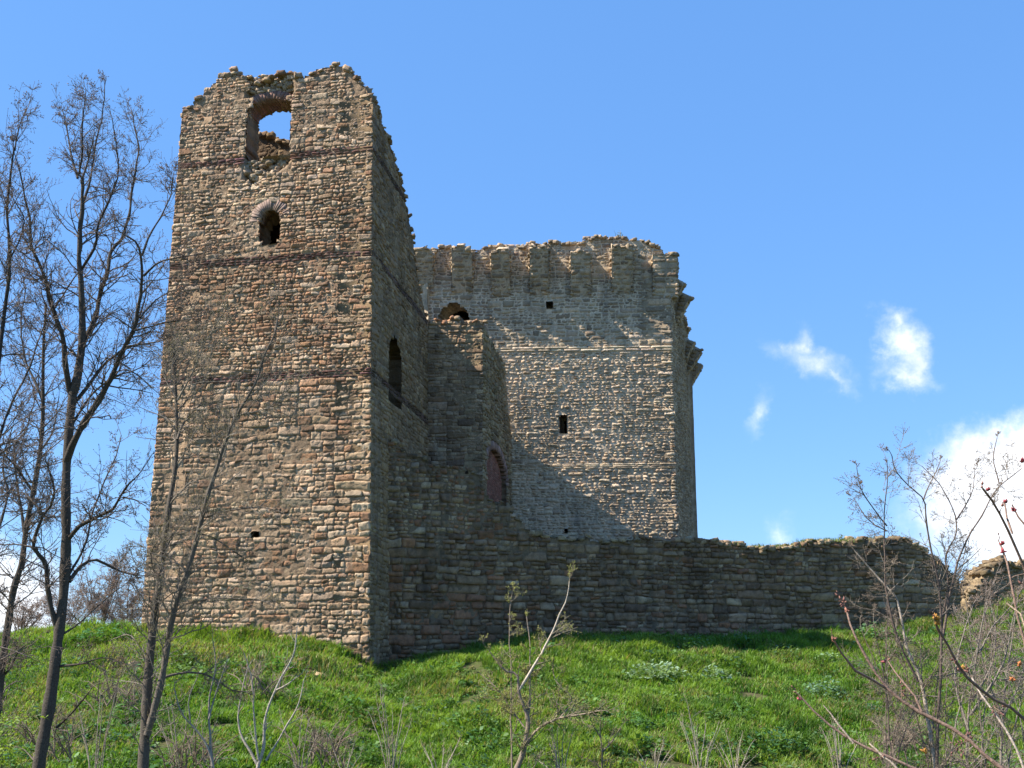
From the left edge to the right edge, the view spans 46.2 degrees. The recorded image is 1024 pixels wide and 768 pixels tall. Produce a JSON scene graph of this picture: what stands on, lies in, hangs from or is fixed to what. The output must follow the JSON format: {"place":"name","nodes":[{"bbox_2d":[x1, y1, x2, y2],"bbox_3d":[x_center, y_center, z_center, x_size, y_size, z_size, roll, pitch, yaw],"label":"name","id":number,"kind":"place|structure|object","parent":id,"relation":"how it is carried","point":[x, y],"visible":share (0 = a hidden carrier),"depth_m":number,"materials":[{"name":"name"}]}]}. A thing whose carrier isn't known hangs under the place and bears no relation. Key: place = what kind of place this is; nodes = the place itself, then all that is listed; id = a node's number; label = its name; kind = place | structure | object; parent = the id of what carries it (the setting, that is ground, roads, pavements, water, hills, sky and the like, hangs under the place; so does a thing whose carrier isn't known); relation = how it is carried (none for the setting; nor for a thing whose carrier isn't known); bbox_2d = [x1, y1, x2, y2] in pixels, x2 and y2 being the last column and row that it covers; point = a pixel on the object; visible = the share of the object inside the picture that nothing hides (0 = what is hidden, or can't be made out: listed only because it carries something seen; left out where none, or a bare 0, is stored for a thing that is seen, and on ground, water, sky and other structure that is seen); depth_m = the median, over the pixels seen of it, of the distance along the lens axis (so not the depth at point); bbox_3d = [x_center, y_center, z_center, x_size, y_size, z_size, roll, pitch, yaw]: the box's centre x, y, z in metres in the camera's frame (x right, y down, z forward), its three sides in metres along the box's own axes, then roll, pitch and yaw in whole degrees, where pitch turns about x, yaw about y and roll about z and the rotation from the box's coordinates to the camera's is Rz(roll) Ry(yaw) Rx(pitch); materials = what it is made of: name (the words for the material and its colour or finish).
{"place":"outdoors","nodes":[
{"label":"outdoors","id":0,"kind":"place"},
{"bbox_2d":[0,0,1023,631],"label":"sky","id":1,"kind":"structure","parent":0,"point":[837,186],"materials":[{"name":"blue"}]},
{"bbox_2d":[0,585,1023,767],"bbox_3d":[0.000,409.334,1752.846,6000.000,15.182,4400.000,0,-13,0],"label":"ground","id":2,"kind":"structure","parent":0,"point":[669,764],"depth_m":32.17,"materials":[{"name":"green plant"}]},
{"bbox_2d":[0,708,47,767],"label":"leafy shrub","id":3,"kind":"object","parent":2,"relation":"on","point":[3,762],"visible":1,"depth_m":14.31,"materials":[{"name":"green plant"}]},
{"bbox_2d":[0,590,49,631],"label":"bare bush","id":4,"kind":"object","parent":2,"relation":"on","point":[30,615],"visible":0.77,"depth_m":58.41,"materials":[{"name":"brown plant"}]},
{"bbox_2d":[0,80,85,738],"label":"bare tree","id":5,"kind":"object","parent":2,"relation":"on","point":[8,278],"visible":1,"depth_m":17.24,"materials":[{"name":"brown plant"}]},
{"bbox_2d":[0,697,94,761],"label":"dead brush","id":6,"kind":"object","parent":2,"relation":"on","point":[58,739],"visible":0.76,"depth_m":23.71,"materials":[{"name":"brown plant"}]},
{"bbox_2d":[0,244,96,767],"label":"bare tree","id":7,"kind":"object","parent":2,"relation":"on","point":[7,626],"visible":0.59,"depth_m":19.92,"materials":[{"name":"brown plant"}]},
{"bbox_2d":[34,573,96,626],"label":"bare bush","id":8,"kind":"object","parent":2,"relation":"on","point":[56,605],"visible":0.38,"depth_m":60.92,"materials":[{"name":"brown plant"}]},
{"bbox_2d":[29,554,134,626],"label":"bare bush","id":9,"kind":"object","parent":2,"relation":"on","point":[106,612],"visible":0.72,"depth_m":57.02,"materials":[{"name":"brown plant"}]},
{"bbox_2d":[70,681,121,767],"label":"dry stems","id":10,"kind":"object","parent":2,"relation":"on","point":[96,742],"visible":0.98,"depth_m":22.22,"materials":[{"name":"beige plant"}]},
{"bbox_2d":[68,622,142,639],"bbox_3d":[-12.408,7.634,37.043,2.416,0.591,2.285,7,-15,-28],"label":"weed clump","id":11,"kind":"object","parent":2,"relation":"on","point":[118,631],"visible":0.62,"depth_m":36.50,"materials":[{"name":"green plant"}]},
{"bbox_2d":[64,659,159,711],"bbox_3d":[-9.718,7.516,29.619,2.675,1.496,1.726,0,-13,0],"label":"dead brush","id":12,"kind":"object","parent":2,"relation":"on","point":[131,691],"visible":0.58,"depth_m":29.42,"materials":[{"name":"brown plant"}]},
{"bbox_2d":[84,570,143,624],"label":"bare bush","id":13,"kind":"object","parent":2,"relation":"on","point":[132,597],"visible":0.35,"depth_m":58.74,"materials":[{"name":"brown plant"}]},
{"bbox_2d":[0,69,242,767],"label":"bare tree","id":14,"kind":"object","parent":2,"relation":"on","point":[65,570],"visible":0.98,"depth_m":18.14,"materials":[{"name":"brown plant"}]},
{"bbox_2d":[118,660,138,668],"bbox_3d":[-10.760,7.969,33.657,0.692,0.474,0.603,2,-13,-11],"label":"loose stone","id":15,"kind":"object","parent":2,"relation":"on","point":[129,663],"visible":0.22,"depth_m":33.48,"materials":[{"name":"grey stone"}]},
{"bbox_2d":[156,694,207,767],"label":"dry stems","id":16,"kind":"object","parent":2,"relation":"on","point":[177,756],"visible":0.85,"depth_m":23.62,"materials":[{"name":"beige plant"}]},
{"bbox_2d":[126,712,239,767],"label":"dead brush","id":17,"kind":"object","parent":2,"relation":"on","point":[191,753],"visible":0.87,"depth_m":23.42,"materials":[{"name":"brown plant"}]},
{"bbox_2d":[166,626,231,767],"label":"bare shrub","id":18,"kind":"object","parent":2,"relation":"on","point":[208,749],"visible":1,"depth_m":21.75,"materials":[{"name":"grey plant"}]},
{"bbox_2d":[93,260,323,767],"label":"bare tree","id":19,"kind":"object","parent":2,"relation":"on","point":[149,709],"visible":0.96,"depth_m":22.33,"materials":[{"name":"brown plant"}]},
{"bbox_2d":[224,654,305,697],"bbox_3d":[-6.257,7.585,30.449,1.648,1.481,2.383,11,-17,-39],"label":"dead brush","id":20,"kind":"object","parent":2,"relation":"on","point":[256,676],"visible":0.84,"depth_m":30.38,"materials":[{"name":"brown plant"}]},
{"bbox_2d":[229,615,311,767],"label":"bare shrub","id":21,"kind":"object","parent":2,"relation":"on","point":[260,757],"visible":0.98,"depth_m":22.66,"materials":[{"name":"grey plant"}]},
{"bbox_2d":[141,62,429,668],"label":"stone tower","id":22,"kind":"structure","parent":2,"relation":"on","point":[313,214],"depth_m":39.16,"materials":[{"name":"stone"}]},
{"bbox_2d":[277,708,322,767],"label":"dry stems","id":23,"kind":"object","parent":2,"relation":"on","point":[299,748],"visible":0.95,"depth_m":23.18,"materials":[{"name":"beige plant"}]},
{"bbox_2d":[270,706,367,767],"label":"dead brush","id":24,"kind":"object","parent":2,"relation":"on","point":[315,748],"visible":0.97,"depth_m":23.37,"materials":[{"name":"brown plant"}]},
{"bbox_2d":[325,736,365,767],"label":"dry stems","id":25,"kind":"object","parent":2,"relation":"on","point":[350,752],"visible":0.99,"depth_m":23.18,"materials":[{"name":"beige plant"}]},
{"bbox_2d":[361,682,413,767],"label":"dry stems","id":26,"kind":"object","parent":2,"relation":"on","point":[393,753],"visible":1,"depth_m":24.17,"materials":[{"name":"beige plant"}]},
{"bbox_2d":[421,734,460,767],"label":"dry stems","id":27,"kind":"object","parent":2,"relation":"on","point":[443,753],"visible":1,"depth_m":23.66,"materials":[{"name":"beige plant"}]},
{"bbox_2d":[456,678,480,688],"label":"weed clump","id":28,"kind":"object","parent":2,"relation":"on","point":[465,682],"visible":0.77,"depth_m":33.13,"materials":[{"name":"green plant"}]},
{"bbox_2d":[427,315,512,505],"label":"stone stair block","id":29,"kind":"structure","parent":2,"relation":"on","point":[469,420],"depth_m":46.63,"materials":[{"name":"stone"}]},
{"bbox_2d":[465,705,491,720],"bbox_3d":[-0.827,8.172,29.732,0.910,0.455,1.002,0,-13,0],"label":"weed clump","id":30,"kind":"object","parent":2,"relation":"on","point":[478,708],"visible":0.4,"depth_m":29.62,"materials":[{"name":"green plant"}]},
{"bbox_2d":[470,561,624,767],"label":"bare sapling","id":31,"kind":"object","parent":2,"relation":"on","point":[527,711],"visible":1,"depth_m":24.25,"materials":[{"name":"brown plant"}]},
{"bbox_2d":[531,723,578,767],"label":"dry stems","id":32,"kind":"object","parent":2,"relation":"on","point":[556,761],"visible":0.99,"depth_m":24.14,"materials":[{"name":"beige plant"}]},
{"bbox_2d":[414,234,703,540],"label":"stone keep","id":33,"kind":"structure","parent":2,"relation":"on","point":[599,351],"depth_m":53.81,"materials":[{"name":"grey stone"}]},
{"bbox_2d":[575,699,630,767],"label":"bare sapling","id":34,"kind":"object","parent":2,"relation":"on","point":[602,750],"visible":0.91,"depth_m":24.47,"materials":[{"name":"brown plant"}]},
{"bbox_2d":[553,626,657,635],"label":"wall foot weeds","id":35,"kind":"object","parent":2,"relation":"on","point":[612,631],"depth_m":40.44,"materials":[{"name":"green plant"}]},
{"bbox_2d":[626,733,658,753],"bbox_3d":[2.907,8.265,27.640,1.034,0.455,1.021,0,-13,0],"label":"weed clump","id":36,"kind":"object","parent":2,"relation":"on","point":[638,736],"visible":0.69,"depth_m":27.50,"materials":[{"name":"green plant"}]},
{"bbox_2d":[630,734,679,767],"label":"dry stems","id":37,"kind":"object","parent":2,"relation":"on","point":[655,757],"visible":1,"depth_m":24.59,"materials":[{"name":"beige plant"}]},
{"bbox_2d":[625,659,692,678],"bbox_3d":[4.109,8.287,34.935,2.245,0.585,2.187,0,-13,0],"label":"weed clump","id":38,"kind":"object","parent":2,"relation":"on","point":[656,669],"visible":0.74,"depth_m":34.48,"materials":[{"name":"green plant"}]},
{"bbox_2d":[387,438,960,660],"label":"curtain wall","id":39,"kind":"structure","parent":2,"relation":"on","point":[464,551],"depth_m":41.21,"materials":[{"name":"stone"}]},
{"bbox_2d":[723,535,926,549],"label":"wall top grass","id":40,"kind":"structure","parent":39,"relation":"on","point":[825,539],"depth_m":44.99,"materials":[{"name":"green plant"}]},
{"bbox_2d":[676,692,722,767],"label":"dry stems","id":41,"kind":"object","parent":2,"relation":"on","point":[696,748],"visible":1,"depth_m":24.14,"materials":[{"name":"beige plant"}]},
{"bbox_2d":[695,663,733,679],"bbox_3d":[5.827,8.447,35.193,1.361,0.556,1.311,-5,-14,20],"label":"weed clump","id":42,"kind":"object","parent":2,"relation":"on","point":[715,671],"visible":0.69,"depth_m":34.97,"materials":[{"name":"green plant"}]},
{"bbox_2d":[710,728,756,767],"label":"dry stems","id":43,"kind":"object","parent":2,"relation":"on","point":[737,760],"visible":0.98,"depth_m":24.56,"materials":[{"name":"beige plant"}]},
{"bbox_2d":[743,724,811,756],"bbox_3d":[6.253,8.465,28.604,1.798,0.696,1.819,0,-13,0],"label":"weed clump","id":44,"kind":"object","parent":2,"relation":"on","point":[802,747],"visible":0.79,"depth_m":28.34,"materials":[{"name":"green plant"}]},
{"bbox_2d":[803,674,847,697],"bbox_3d":[8.912,8.581,34.107,1.386,0.669,1.406,0,-13,0],"label":"weed clump","id":45,"kind":"object","parent":2,"relation":"on","point":[815,688],"visible":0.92,"depth_m":33.92,"materials":[{"name":"green plant"}]},
{"bbox_2d":[821,650,844,661],"bbox_3d":[9.964,8.572,37.660,1.080,0.458,1.075,7,-15,-29],"label":"weed clump","id":46,"kind":"object","parent":2,"relation":"on","point":[826,653],"visible":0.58,"depth_m":37.56,"materials":[{"name":"green plant"}]},
{"bbox_2d":[818,714,862,767],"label":"dry stems","id":47,"kind":"object","parent":2,"relation":"on","point":[838,762],"visible":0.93,"depth_m":23.15,"materials":[{"name":"beige plant"}]},
{"bbox_2d":[856,621,890,639],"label":"weed clump","id":48,"kind":"object","parent":2,"relation":"on","point":[871,631],"visible":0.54,"depth_m":41.23,"materials":[{"name":"green plant"}]},
{"bbox_2d":[858,702,947,763],"bbox_3d":[6.790,6.036,20.811,1.414,1.057,1.912,-9,-16,35],"label":"dead brush","id":49,"kind":"object","parent":2,"relation":"on","point":[911,734],"visible":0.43,"depth_m":20.41,"materials":[{"name":"brown plant"}]},
{"bbox_2d":[791,456,1023,767],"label":"budding shrub","id":50,"kind":"object","parent":2,"relation":"on","point":[935,617],"visible":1,"depth_m":8.91,"materials":[{"name":"brown plant"}]},
{"bbox_2d":[835,424,1022,767],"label":"bare bush","id":51,"kind":"object","parent":2,"relation":"on","point":[934,754],"visible":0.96,"depth_m":18.68,"materials":[{"name":"brown plant"}]},
{"bbox_2d":[932,558,1023,767],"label":"bare bush","id":52,"kind":"object","parent":2,"relation":"on","point":[994,645],"visible":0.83,"depth_m":20.44,"materials":[{"name":"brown plant"}]},
{"bbox_2d":[945,586,1023,767],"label":"bare bush","id":53,"kind":"object","parent":2,"relation":"on","point":[1001,756],"visible":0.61,"depth_m":26.11,"materials":[{"name":"brown plant"}]},
{"bbox_2d":[960,555,1023,612],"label":"ruined wall","id":54,"kind":"structure","parent":2,"relation":"on","point":[985,569],"depth_m":51.58,"materials":[{"name":"stone"}]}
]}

